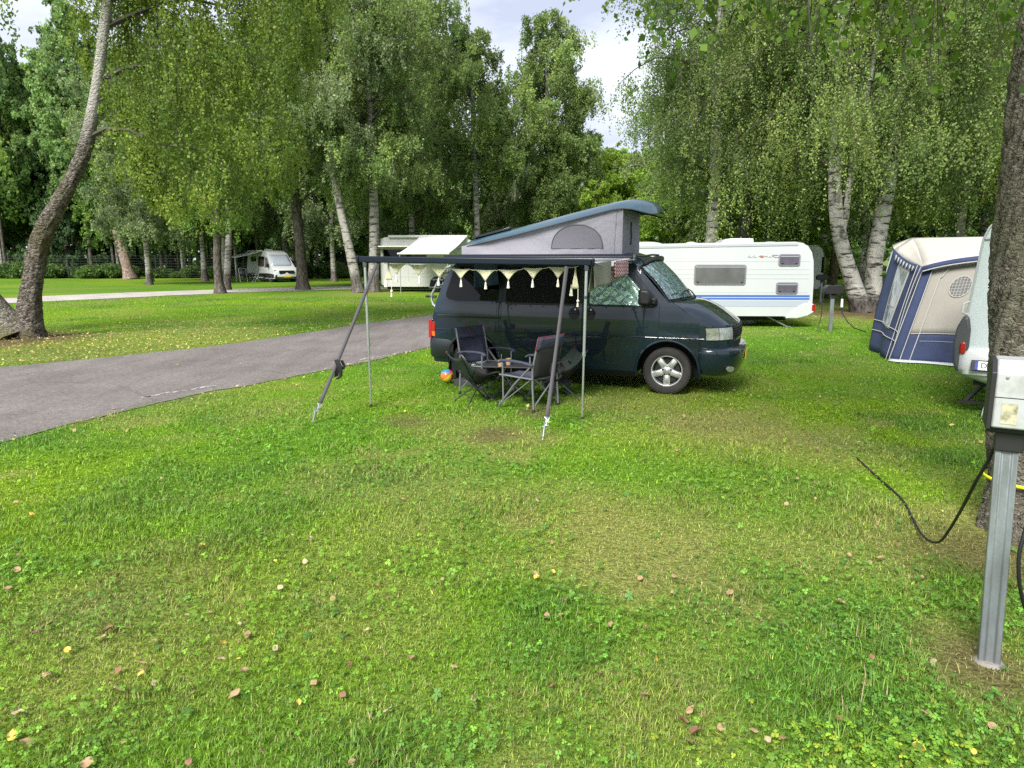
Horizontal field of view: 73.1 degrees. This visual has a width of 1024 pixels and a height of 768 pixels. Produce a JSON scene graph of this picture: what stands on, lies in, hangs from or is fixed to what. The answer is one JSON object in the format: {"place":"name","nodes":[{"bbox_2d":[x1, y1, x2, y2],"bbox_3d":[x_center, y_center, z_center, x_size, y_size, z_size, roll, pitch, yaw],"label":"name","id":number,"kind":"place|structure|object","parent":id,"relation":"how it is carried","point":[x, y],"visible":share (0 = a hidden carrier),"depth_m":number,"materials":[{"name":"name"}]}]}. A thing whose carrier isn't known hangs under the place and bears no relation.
{"place":"outdoors","nodes":[
{"label":"outdoors","id":0,"kind":"place"},
{"bbox_2d":[4,286,386,302],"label":"path","id":1,"kind":"structure","parent":0,"point":[97,296],"depth_m":36.70,"materials":[{"name":"grey asphalt"}]},
{"bbox_2d":[0,314,432,442],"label":"road","id":2,"kind":"structure","parent":0,"point":[43,396],"depth_m":11.23,"materials":[{"name":"grey asphalt"}]},
{"bbox_2d":[0,0,732,259],"label":"sky","id":3,"kind":"structure","parent":0,"point":[606,61],"materials":[{"name":"white"}]},
{"bbox_2d":[0,260,1023,767],"bbox_3d":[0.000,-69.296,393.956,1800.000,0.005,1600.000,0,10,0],"label":"ground","id":4,"kind":"structure","parent":0,"point":[58,286],"depth_m":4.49,"materials":[{"name":"green plant"}]},
{"bbox_2d":[0,261,23,278],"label":"shrub","id":5,"kind":"object","parent":4,"relation":"on","point":[12,270],"visible":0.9,"depth_m":64.77,"materials":[{"name":"green plant"}]},
{"bbox_2d":[0,0,25,339],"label":"birch tree","id":6,"kind":"object","parent":4,"relation":"on","point":[9,328],"visible":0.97,"depth_m":15.79,"materials":[{"name":"green plant"}]},
{"bbox_2d":[0,63,37,263],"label":"forest tree","id":7,"kind":"object","parent":4,"relation":"on","point":[12,218],"visible":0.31,"depth_m":68.54,"materials":[{"name":"green plant"}]},
{"bbox_2d":[0,37,48,261],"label":"forest tree","id":8,"kind":"object","parent":4,"relation":"on","point":[28,162],"visible":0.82,"depth_m":66.56,"materials":[{"name":"green plant"}]},
{"bbox_2d":[2,54,63,261],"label":"conifer","id":9,"kind":"object","parent":4,"relation":"on","point":[16,237],"visible":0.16,"depth_m":71.69,"materials":[{"name":"green plant"}]},
{"bbox_2d":[13,25,77,247],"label":"forest tree","id":10,"kind":"object","parent":4,"relation":"on","point":[26,102],"visible":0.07,"depth_m":67.74,"materials":[{"name":"green plant"}]},
{"bbox_2d":[44,263,65,278],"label":"shrub","id":11,"kind":"object","parent":4,"relation":"on","point":[51,270],"visible":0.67,"depth_m":65.39,"materials":[{"name":"green plant"}]},
{"bbox_2d":[22,0,95,264],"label":"forest tree","id":12,"kind":"object","parent":4,"relation":"on","point":[45,70],"visible":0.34,"depth_m":64.28,"materials":[{"name":"green plant"}]},
{"bbox_2d":[23,78,109,267],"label":"conifer","id":13,"kind":"object","parent":4,"relation":"on","point":[59,241],"visible":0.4,"depth_m":68.78,"materials":[{"name":"green plant"}]},
{"bbox_2d":[10,59,138,278],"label":"pine tree","id":14,"kind":"object","parent":4,"relation":"on","point":[52,119],"visible":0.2,"depth_m":60.23,"materials":[{"name":"green plant"}]},
{"bbox_2d":[45,45,114,263],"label":"forest tree","id":15,"kind":"object","parent":4,"relation":"on","point":[111,247],"visible":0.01,"depth_m":68.77,"materials":[{"name":"green plant"}]},
{"bbox_2d":[74,264,104,278],"bbox_3d":[-39.916,-10.641,65.521,2.742,1.474,3.648,-7,12,-32],"label":"shrub","id":16,"kind":"object","parent":4,"relation":"on","point":[87,271],"visible":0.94,"depth_m":64.57,"materials":[{"name":"green plant"}]},
{"bbox_2d":[49,65,142,264],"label":"forest tree","id":17,"kind":"object","parent":4,"relation":"on","point":[87,234],"visible":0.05,"depth_m":66.29,"materials":[{"name":"green plant"}]},
{"bbox_2d":[53,62,153,264],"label":"forest tree","id":18,"kind":"object","parent":4,"relation":"on","point":[74,216],"visible":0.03,"depth_m":65.84,"materials":[{"name":"green plant"}]},
{"bbox_2d":[65,211,144,267],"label":"conifer","id":19,"kind":"object","parent":4,"relation":"on","point":[96,252],"visible":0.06,"depth_m":76.00,"materials":[{"name":"green plant"}]},
{"bbox_2d":[94,263,122,278],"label":"shrub","id":20,"kind":"object","parent":4,"relation":"on","point":[109,270],"visible":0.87,"depth_m":65.39,"materials":[{"name":"green plant"}]},
{"bbox_2d":[64,55,187,281],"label":"tall birch","id":21,"kind":"object","parent":4,"relation":"on","point":[67,113],"visible":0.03,"depth_m":54.16,"materials":[{"name":"green plant"}]},
{"bbox_2d":[55,42,205,284],"bbox_3d":[-25.288,-15.618,48.345,10.217,17.171,9.317,-5,11,-26],"label":"tall birch","id":22,"kind":"object","parent":4,"relation":"on","point":[127,227],"visible":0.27,"depth_m":47.33,"materials":[{"name":"green plant"}]},
{"bbox_2d":[152,267,174,277],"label":"shrub","id":23,"kind":"object","parent":4,"relation":"on","point":[158,274],"visible":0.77,"depth_m":66.21,"materials":[{"name":"green plant"}]},
{"bbox_2d":[0,255,330,277],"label":"wire fence","id":24,"kind":"object","parent":4,"relation":"on","point":[95,258],"visible":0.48,"depth_m":65.78,"materials":[{"name":"grey metal"}]},
{"bbox_2d":[149,209,212,267],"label":"forest tree","id":25,"kind":"object","parent":4,"relation":"on","point":[163,247],"visible":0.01,"depth_m":68.02,"materials":[{"name":"green plant"}]},
{"bbox_2d":[109,19,269,280],"bbox_3d":[-24.566,-18.864,55.533,12.020,21.008,10.961,0,10,0],"label":"tall birch","id":26,"kind":"object","parent":4,"relation":"on","point":[204,270],"visible":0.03,"depth_m":56.77,"materials":[{"name":"green plant"}]},
{"bbox_2d":[178,265,200,277],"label":"shrub","id":27,"kind":"object","parent":4,"relation":"on","point":[191,268],"visible":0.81,"depth_m":66.50,"materials":[{"name":"green plant"}]},
{"bbox_2d":[13,0,371,338],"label":"birch tree","id":28,"kind":"object","parent":4,"relation":"on","point":[139,129],"visible":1,"depth_m":15.32,"materials":[{"name":"green plant"}]},
{"bbox_2d":[114,30,294,293],"bbox_3d":[-15.297,-11.207,35.686,9.000,13.026,8.228,-6,12,-28],"label":"tree","id":29,"kind":"object","parent":4,"relation":"on","point":[219,285],"visible":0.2,"depth_m":36.06,"materials":[{"name":"green plant"}]},
{"bbox_2d":[157,17,274,278],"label":"tall birch","id":30,"kind":"object","parent":4,"relation":"on","point":[222,245],"visible":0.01,"depth_m":53.77,"materials":[{"name":"green plant"}]},
{"bbox_2d":[164,36,287,289],"bbox_3d":[-16.237,-12.531,40.245,6.851,14.040,8.003,0,10,0],"label":"birch tree","id":31,"kind":"object","parent":4,"relation":"on","point":[227,262],"visible":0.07,"depth_m":40.58,"materials":[{"name":"green plant"}]},
{"bbox_2d":[206,222,262,277],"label":"forest tree","id":32,"kind":"object","parent":4,"relation":"on","point":[244,241],"visible":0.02,"depth_m":68.90,"materials":[{"name":"green plant"}]},
{"bbox_2d":[207,221,269,270],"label":"conifer","id":33,"kind":"object","parent":4,"relation":"on","point":[245,247],"visible":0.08,"depth_m":73.83,"materials":[{"name":"green plant"}]},
{"bbox_2d":[231,249,295,281],"bbox_3d":[-20.319,-9.600,56.008,4.231,2.630,5.670,-9,14,-41],"label":"camper van","id":34,"kind":"object","parent":4,"relation":"on","point":[273,265],"visible":0.91,"depth_m":55.47,"materials":[{"name":"white metal"}]},
{"bbox_2d":[236,59,328,279],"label":"tall birch","id":35,"kind":"object","parent":4,"relation":"on","point":[270,219],"visible":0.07,"depth_m":59.06,"materials":[{"name":"green plant"}]},
{"bbox_2d":[253,191,322,260],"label":"forest tree","id":36,"kind":"object","parent":4,"relation":"on","point":[278,242],"visible":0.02,"depth_m":67.64,"materials":[{"name":"green plant"}]},
{"bbox_2d":[212,2,390,289],"bbox_3d":[-12.455,-14.050,40.048,9.783,17.062,11.469,5,11,26],"label":"broad tree","id":37,"kind":"object","parent":4,"relation":"on","point":[302,281],"visible":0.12,"depth_m":40.39,"materials":[{"name":"green plant"}]},
{"bbox_2d":[290,187,343,277],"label":"forest tree","id":38,"kind":"object","parent":4,"relation":"on","point":[326,240],"visible":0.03,"depth_m":67.53,"materials":[{"name":"green plant"}]},
{"bbox_2d":[263,107,387,281],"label":"tall birch","id":39,"kind":"object","parent":4,"relation":"on","point":[311,219],"visible":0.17,"depth_m":54.41,"materials":[{"name":"green plant"}]},
{"bbox_2d":[316,260,345,277],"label":"shrub","id":40,"kind":"object","parent":4,"relation":"on","point":[322,269],"visible":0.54,"depth_m":65.84,"materials":[{"name":"green plant"}]},
{"bbox_2d":[239,0,425,292],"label":"birch tree","id":41,"kind":"object","parent":4,"relation":"on","point":[328,88],"visible":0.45,"depth_m":34.71,"materials":[{"name":"green plant"}]},
{"bbox_2d":[307,238,361,265],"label":"conifer","id":42,"kind":"object","parent":4,"relation":"on","point":[338,255],"visible":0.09,"depth_m":93.10,"materials":[{"name":"green plant"}]},
{"bbox_2d":[325,203,382,275],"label":"forest tree","id":43,"kind":"object","parent":4,"relation":"on","point":[363,240],"visible":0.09,"depth_m":72.48,"materials":[{"name":"green plant"}]},
{"bbox_2d":[263,0,480,291],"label":"birch tree","id":44,"kind":"object","parent":4,"relation":"on","point":[391,126],"visible":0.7,"depth_m":36.17,"materials":[{"name":"green plant"}]},
{"bbox_2d":[317,0,446,237],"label":"tall birch","id":45,"kind":"object","parent":4,"relation":"on","point":[386,213],"visible":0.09,"depth_m":50.38,"materials":[{"name":"green plant"}]},
{"bbox_2d":[347,0,483,234],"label":"tall birch","id":46,"kind":"object","parent":4,"relation":"on","point":[441,209],"visible":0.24,"depth_m":48.91,"materials":[{"name":"green plant"}]},
{"bbox_2d":[367,22,469,237],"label":"tall birch","id":47,"kind":"object","parent":4,"relation":"on","point":[430,225],"visible":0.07,"depth_m":56.46,"materials":[{"name":"green plant"}]},
{"bbox_2d":[378,235,471,292],"bbox_3d":[-4.261,-6.655,38.253,6.200,3.105,4.930,0,10,2],"label":"motorhome","id":48,"kind":"object","parent":4,"relation":"on","point":[417,246],"visible":0.66,"depth_m":38.38,"materials":[{"name":"grey"}]},
{"bbox_2d":[383,250,426,256],"bbox_3d":[-5.976,-7.288,38.451,2.450,0.720,0.028,0,10,2],"label":"window","id":49,"kind":"structure","parent":48,"relation":"in","point":[385,252],"depth_m":38.46,"materials":[{"name":"grey"}]},
{"bbox_2d":[424,179,471,238],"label":"forest tree","id":50,"kind":"object","parent":4,"relation":"on","point":[457,226],"visible":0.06,"depth_m":86.68,"materials":[{"name":"green plant"}]},
{"bbox_2d":[6,152,937,270],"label":"wood","id":51,"kind":"object","parent":4,"relation":"on","point":[197,262],"depth_m":103.91,"materials":[{"name":"green plant"}]},
{"bbox_2d":[446,351,501,405],"bbox_3d":[-0.478,-0.082,8.776,0.586,0.657,0.536,-5,12,-28],"label":"pack chair","id":52,"kind":"object","parent":4,"relation":"on","point":[475,375],"visible":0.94,"depth_m":8.66,"materials":[{"name":"black fabric"}]},
{"bbox_2d":[420,19,529,235],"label":"birch tree","id":53,"kind":"object","parent":4,"relation":"on","point":[477,143],"visible":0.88,"depth_m":43.05,"materials":[{"name":"green plant"}]},
{"bbox_2d":[451,177,502,239],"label":"forest tree","id":54,"kind":"object","parent":4,"relation":"on","point":[468,229],"visible":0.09,"depth_m":85.49,"materials":[{"name":"green plant"}]},
{"bbox_2d":[454,325,516,398],"bbox_3d":[-0.365,-0.316,9.378,0.656,0.905,0.631,9,14,41],"label":"camping chair","id":55,"kind":"object","parent":4,"relation":"on","point":[472,344],"visible":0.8,"depth_m":9.50,"materials":[{"name":"black fabric"}]},
{"bbox_2d":[448,89,528,235],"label":"tall birch","id":56,"kind":"object","parent":4,"relation":"on","point":[470,219],"visible":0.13,"depth_m":57.69,"materials":[{"name":"green plant"}]},
{"bbox_2d":[0,307,982,458],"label":"leaf litter","id":57,"kind":"object","parent":4,"relation":"on","point":[527,405],"visible":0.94,"depth_m":15.09,"materials":[{"name":"brown plant"}]},
{"bbox_2d":[356,256,630,419],"bbox_3d":[-0.143,-0.703,8.894,2.889,1.863,2.130,4,11,21],"label":"awning","id":58,"kind":"object","parent":4,"relation":"on","point":[586,263],"visible":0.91,"depth_m":7.93,"materials":[{"name":"metal"}]},
{"bbox_2d":[312,263,378,421],"bbox_3d":[-1.884,-0.469,7.944,0.141,1.866,1.101,8,13,37],"label":"tie down strap","id":59,"kind":"object","parent":58,"relation":"attached to","point":[337,369],"visible":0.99,"depth_m":7.91,"materials":[{"name":"grey"}]},
{"bbox_2d":[384,263,578,306],"bbox_3d":[-0.391,-1.161,8.045,2.372,0.493,0.044,3,11,14],"label":"garland","id":60,"kind":"object","parent":58,"relation":"hanging from","point":[485,275],"visible":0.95,"depth_m":8.01,"materials":[{"name":"beige fabric"}]},
{"bbox_2d":[474,264,498,287],"bbox_3d":[-0.369,-1.577,9.889,0.370,0.401,0.086,2,10,11],"label":"window","id":61,"kind":"structure","parent":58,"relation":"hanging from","point":[492,279],"depth_m":9.90,"materials":[{"name":"black glass"}]},
{"bbox_2d":[542,266,571,439],"bbox_3d":[0.514,-0.336,7.316,0.229,1.828,1.079,4,11,20],"label":"tie down strap","id":62,"kind":"object","parent":58,"relation":"attached to","point":[553,381],"visible":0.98,"depth_m":7.36,"materials":[{"name":"grey"}]},
{"bbox_2d":[482,361,534,402],"bbox_3d":[-0.020,-0.026,8.998,0.660,0.468,0.460,1,10,8],"label":"folding table","id":63,"kind":"object","parent":4,"relation":"on","point":[492,364],"visible":0.65,"depth_m":8.89,"materials":[{"name":"grey metal"}]},
{"bbox_2d":[0,386,1023,767],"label":"clover","id":64,"kind":"object","parent":4,"relation":"on","point":[920,756],"visible":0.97,"depth_m":3.33,"materials":[{"name":"green plant"}]},
{"bbox_2d":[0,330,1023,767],"bbox_3d":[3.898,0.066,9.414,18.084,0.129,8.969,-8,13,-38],"label":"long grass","id":65,"kind":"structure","parent":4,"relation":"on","point":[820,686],"depth_m":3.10,"materials":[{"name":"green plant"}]},
{"bbox_2d":[477,109,572,232],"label":"tall birch","id":66,"kind":"object","parent":4,"relation":"on","point":[513,192],"visible":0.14,"depth_m":54.45,"materials":[{"name":"green plant"}]},
{"bbox_2d":[496,333,564,412],"bbox_3d":[0.235,-0.163,8.502,0.656,0.916,0.631,8,13,36],"label":"camping chair","id":67,"kind":"object","parent":4,"relation":"on","point":[543,355],"visible":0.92,"depth_m":8.28,"materials":[{"name":"black fabric"}]},
{"bbox_2d":[494,7,605,227],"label":"birch tree","id":68,"kind":"object","parent":4,"relation":"on","point":[541,193],"visible":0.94,"depth_m":46.16,"materials":[{"name":"green plant"}]},
{"bbox_2d":[536,346,587,399],"bbox_3d":[0.639,-0.142,9.105,0.586,0.657,0.536,-3,11,-16],"label":"pack chair","id":69,"kind":"object","parent":4,"relation":"on","point":[574,355],"visible":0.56,"depth_m":9.12,"materials":[{"name":"black fabric"}]},
{"bbox_2d":[425,199,747,393],"bbox_3d":[1.082,-1.395,10.455,4.780,2.636,2.280,4,11,21],"label":"camper van","id":70,"kind":"object","parent":4,"relation":"on","point":[657,323],"visible":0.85,"depth_m":9.63,"materials":[{"name":"paint"}]},
{"bbox_2d":[551,132,637,212],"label":"young tree","id":71,"kind":"object","parent":4,"relation":"on","point":[602,156],"visible":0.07,"depth_m":55.60,"materials":[{"name":"green plant"}]},
{"bbox_2d":[579,179,621,210],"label":"young tree","id":72,"kind":"object","parent":4,"relation":"on","point":[589,196],"visible":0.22,"depth_m":41.29,"materials":[{"name":"green plant"}]},
{"bbox_2d":[583,149,651,241],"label":"young tree","id":73,"kind":"object","parent":4,"relation":"on","point":[616,180],"visible":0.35,"depth_m":52.00,"materials":[{"name":"green plant"}]},
{"bbox_2d":[634,161,707,243],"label":"young tree","id":74,"kind":"object","parent":4,"relation":"on","point":[649,230],"visible":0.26,"depth_m":36.86,"materials":[{"name":"green plant"}]},
{"bbox_2d":[613,82,733,243],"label":"tall birch","id":75,"kind":"object","parent":4,"relation":"on","point":[638,167],"visible":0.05,"depth_m":45.42,"materials":[{"name":"green plant"}]},
{"bbox_2d":[639,238,815,326],"bbox_3d":[4.996,-2.882,19.497,6.262,2.376,2.241,1,10,3],"label":"caravan","id":76,"kind":"object","parent":4,"relation":"on","point":[747,281],"visible":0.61,"depth_m":18.33,"materials":[{"name":"grey"}]},
{"bbox_2d":[694,265,746,284],"bbox_3d":[5.516,-2.900,18.341,1.360,0.530,0.037,1,10,3],"label":"window","id":77,"kind":"structure","parent":76,"relation":"in","point":[703,274],"depth_m":18.34,"materials":[{"name":"grey"}]},
{"bbox_2d":[776,282,797,293],"bbox_3d":[7.286,-2.541,18.308,0.570,0.305,0.037,1,10,3],"label":"window","id":78,"kind":"structure","parent":76,"relation":"in","point":[781,287],"depth_m":18.30,"materials":[{"name":"grey"}]},
{"bbox_2d":[778,254,800,265],"bbox_3d":[7.293,-3.261,18.175,0.560,0.310,0.037,1,10,3],"label":"window","id":79,"kind":"structure","parent":76,"relation":"in","point":[784,259],"depth_m":18.17,"materials":[{"name":"grey glass"}]},
{"bbox_2d":[438,0,1023,547],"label":"tree","id":80,"kind":"object","parent":4,"relation":"on","point":[1006,294],"visible":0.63,"depth_m":4.18,"materials":[{"name":"green plant"}]},
{"bbox_2d":[590,0,873,242],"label":"birch tree","id":81,"kind":"object","parent":4,"relation":"on","point":[679,54],"visible":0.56,"depth_m":25.20,"materials":[{"name":"green plant"}]},
{"bbox_2d":[695,166,781,239],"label":"young tree","id":82,"kind":"object","parent":4,"relation":"on","point":[726,235],"visible":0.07,"depth_m":38.30,"materials":[{"name":"green plant"}]},
{"bbox_2d":[617,0,908,237],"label":"dark tree","id":83,"kind":"object","parent":4,"relation":"on","point":[740,229],"visible":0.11,"depth_m":28.36,"materials":[{"name":"green plant"}]},
{"bbox_2d":[701,1,827,241],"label":"tall birch","id":84,"kind":"object","parent":4,"relation":"on","point":[766,231],"visible":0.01,"depth_m":38.69,"materials":[{"name":"green plant"}]},
{"bbox_2d":[808,245,823,288],"bbox_3d":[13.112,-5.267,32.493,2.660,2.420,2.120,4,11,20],"label":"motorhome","id":85,"kind":"object","parent":4,"relation":"on","point":[817,254],"visible":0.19,"depth_m":31.09,"materials":[{"name":"grey metal"}]},
{"bbox_2d":[769,180,862,274],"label":"young tree","id":86,"kind":"object","parent":4,"relation":"on","point":[819,241],"visible":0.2,"depth_m":37.67,"materials":[{"name":"green plant"}]},
{"bbox_2d":[762,5,898,288],"bbox_3d":[19.837,-14.438,41.005,10.818,17.457,9.865,1,10,6],"label":"tall birch","id":87,"kind":"object","parent":4,"relation":"on","point":[851,230],"visible":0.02,"depth_m":40.85,"materials":[{"name":"green plant"}]},
{"bbox_2d":[656,0,1013,312],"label":"birch tree","id":88,"kind":"object","parent":4,"relation":"on","point":[840,124],"visible":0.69,"depth_m":21.99,"materials":[{"name":"green plant"}]},
{"bbox_2d":[817,285,865,331],"bbox_3d":[8.290,-1.885,17.354,1.205,1.203,0.211,1,10,5],"label":"power bollard","id":89,"kind":"object","parent":4,"relation":"on","point":[832,290],"visible":0.91,"depth_m":17.30,"materials":[{"name":"metal"}]},
{"bbox_2d":[763,38,950,297],"bbox_3d":[15.200,-10.563,31.833,7.781,13.103,10.081,8,13,39],"label":"slim tree","id":90,"kind":"object","parent":4,"relation":"on","point":[833,273],"visible":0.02,"depth_m":32.33,"materials":[{"name":"green plant"}]},
{"bbox_2d":[831,196,917,248],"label":"forest tree","id":91,"kind":"object","parent":4,"relation":"on","point":[893,233],"visible":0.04,"depth_m":63.08,"materials":[{"name":"green plant"}]},
{"bbox_2d":[745,0,1020,311],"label":"birch tree","id":92,"kind":"object","parent":4,"relation":"on","point":[875,257],"visible":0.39,"depth_m":22.04,"materials":[{"name":"green plant"}]},
{"bbox_2d":[859,7,919,284],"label":"tall birch","id":93,"kind":"object","parent":4,"relation":"on","point":[862,270],"visible":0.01,"depth_m":48.73,"materials":[{"name":"green plant"}]},
{"bbox_2d":[886,223,937,249],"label":"forest tree","id":94,"kind":"object","parent":4,"relation":"on","point":[913,233],"visible":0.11,"depth_m":73.20,"materials":[{"name":"green plant"}]},
{"bbox_2d":[806,0,1020,238],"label":"leafy birch","id":95,"kind":"object","parent":4,"relation":"on","point":[981,192],"visible":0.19,"depth_m":26.56,"materials":[{"name":"green plant"}]},
{"bbox_2d":[869,237,982,365],"bbox_3d":[8.443,-1.618,12.785,3.201,2.245,3.122,7,12,34],"label":"awning tent","id":96,"kind":"object","parent":4,"relation":"on","point":[924,330],"visible":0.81,"depth_m":12.25,"materials":[{"name":"blue cloth"},{"name":"beige cloth"},{"name":"clear plastic"}]},
{"bbox_2d":[877,8,1018,236],"bbox_3d":[23.236,-13.784,35.252,9.743,18.214,7.997,3,11,18],"label":"tall birch","id":97,"kind":"object","parent":4,"relation":"on","point":[960,230],"visible":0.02,"depth_m":35.89,"materials":[{"name":"green plant"}]},
{"bbox_2d":[928,35,999,236],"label":"tall birch","id":98,"kind":"object","parent":4,"relation":"on","point":[984,225],"visible":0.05,"depth_m":40.74,"materials":[{"name":"green plant"}]},
{"bbox_2d":[953,224,991,403],"bbox_3d":[6.891,-0.954,8.683,2.103,2.392,3.360,7,12,34],"label":"caravan","id":99,"kind":"object","parent":4,"relation":"on","point":[970,349],"visible":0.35,"depth_m":7.93,"materials":[{"name":"grey"}]},
{"bbox_2d":[973,355,1023,669],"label":"power post","id":100,"kind":"object","parent":4,"relation":"on","point":[1003,415],"visible":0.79,"depth_m":3.00,"materials":[{"name":"metal"}]},
{"bbox_2d":[857,446,993,543],"bbox_3d":[2.705,0.434,4.656,0.168,1.093,3.316,3,11,18],"label":"power cable","id":101,"kind":"object","parent":100,"relation":"hanging from","point":[980,473],"visible":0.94,"depth_m":3.69,"materials":[{"name":"black plastic"}]},
{"bbox_2d":[1016,527,1023,608],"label":"power cable","id":102,"kind":"object","parent":100,"relation":"hanging from","point":[1018,566],"visible":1,"depth_m":2.94,"materials":[{"name":"black plastic"}]},
{"bbox_3d":[1.252,-1.496,8.439,0.820,0.061,1.662,0,10,0],"label":"clothes line","id":103,"kind":"object","parent":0,"visible":0},
{"bbox_2d":[588,261,610,292],"bbox_3d":[1.040,-1.250,8.056,0.087,0.352,0.648,5,11,26],"label":"towel","id":104,"kind":"object","parent":103,"relation":"hanging from","point":[600,274],"visible":0.99,"depth_m":7.98,"materials":[{"name":"fabric"}]},
{"bbox_2d":[611,260,628,281],"bbox_3d":[1.369,-1.431,8.706,0.081,0.269,0.555,5,11,26],"label":"towel","id":105,"kind":"object","parent":103,"relation":"hanging from","point":[620,267],"visible":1,"depth_m":8.61,"materials":[{"name":"pink fabric"}]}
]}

